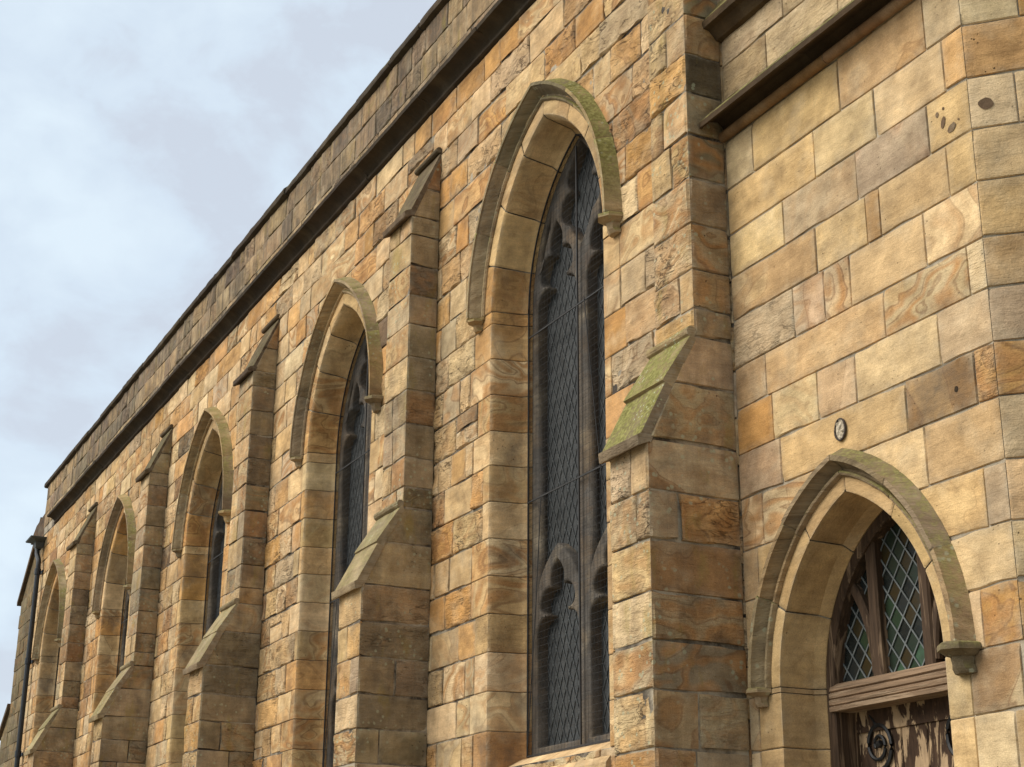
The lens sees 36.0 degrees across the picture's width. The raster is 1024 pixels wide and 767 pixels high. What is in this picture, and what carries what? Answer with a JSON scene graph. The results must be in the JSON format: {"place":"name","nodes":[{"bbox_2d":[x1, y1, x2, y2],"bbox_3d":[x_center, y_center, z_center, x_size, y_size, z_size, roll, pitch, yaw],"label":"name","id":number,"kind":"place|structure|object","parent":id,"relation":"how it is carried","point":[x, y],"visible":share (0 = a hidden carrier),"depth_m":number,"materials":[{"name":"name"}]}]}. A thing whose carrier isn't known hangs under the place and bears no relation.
{"place":"outdoors","nodes":[
{"label":"outdoors","id":0,"kind":"place"},
{"bbox_2d":[0,0,435,742],"label":"sky","id":1,"kind":"structure","parent":0,"point":[142,141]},
{"bbox_2d":[0,0,752,766],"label":"church nave","id":2,"kind":"structure","parent":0,"point":[410,438],"depth_m":13.69,"materials":[{"name":"stone"}]},
{"bbox_2d":[14,535,46,766],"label":"drainpipe","id":3,"kind":"object","parent":2,"relation":"attached to","point":[37,542],"visible":0.99,"depth_m":31.26,"materials":[{"name":"metal"}]},
{"bbox_2d":[29,558,66,744],"bbox_3d":[-8.623,6.027,29.465,0.528,5.598,2.667,9,-21,-24],"label":"window","id":4,"kind":"structure","parent":2,"relation":"in","point":[47,645],"depth_m":30.49,"materials":[{"name":"stone"}]},
{"bbox_2d":[83,494,135,766],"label":"window","id":5,"kind":"structure","parent":2,"relation":"in","point":[111,598],"depth_m":25.99,"materials":[{"name":"stone"}]},
{"bbox_2d":[161,406,233,766],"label":"window","id":6,"kind":"structure","parent":2,"relation":"in","point":[207,498],"depth_m":21.61,"materials":[{"name":"stone"}]},
{"bbox_2d":[280,277,382,766],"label":"window","id":7,"kind":"structure","parent":2,"relation":"in","point":[336,446],"depth_m":17.15,"materials":[{"name":"stone"}]},
{"bbox_2d":[466,78,633,766],"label":"window","id":8,"kind":"structure","parent":2,"relation":"in","point":[550,294],"depth_m":12.81,"materials":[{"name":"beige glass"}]},
{"label":"ground","id":9,"kind":"structure","parent":0,"visible":0},
{"bbox_2d":[699,0,1023,766],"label":"church tower","id":10,"kind":"structure","parent":9,"relation":"on","point":[875,162],"depth_m":8.81,"materials":[{"name":"stone"}]},
{"bbox_2d":[834,418,845,440],"bbox_3d":[1.842,0.259,8.844,0.019,0.137,0.105,10,-21,-25],"label":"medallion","id":11,"kind":"object","parent":10,"relation":"attached to","point":[840,429],"visible":1,"depth_m":8.84,"materials":[{"name":"white stone"}]},
{"bbox_2d":[746,448,980,766],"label":"doorway","id":12,"kind":"structure","parent":10,"relation":"in","point":[803,572],"depth_m":8.97,"materials":[{"name":"stone"}]},
{"bbox_2d":[856,696,953,766],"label":"door","id":13,"kind":"structure","parent":10,"relation":"in","point":[918,733],"depth_m":8.63,"materials":[{"name":"paint"}]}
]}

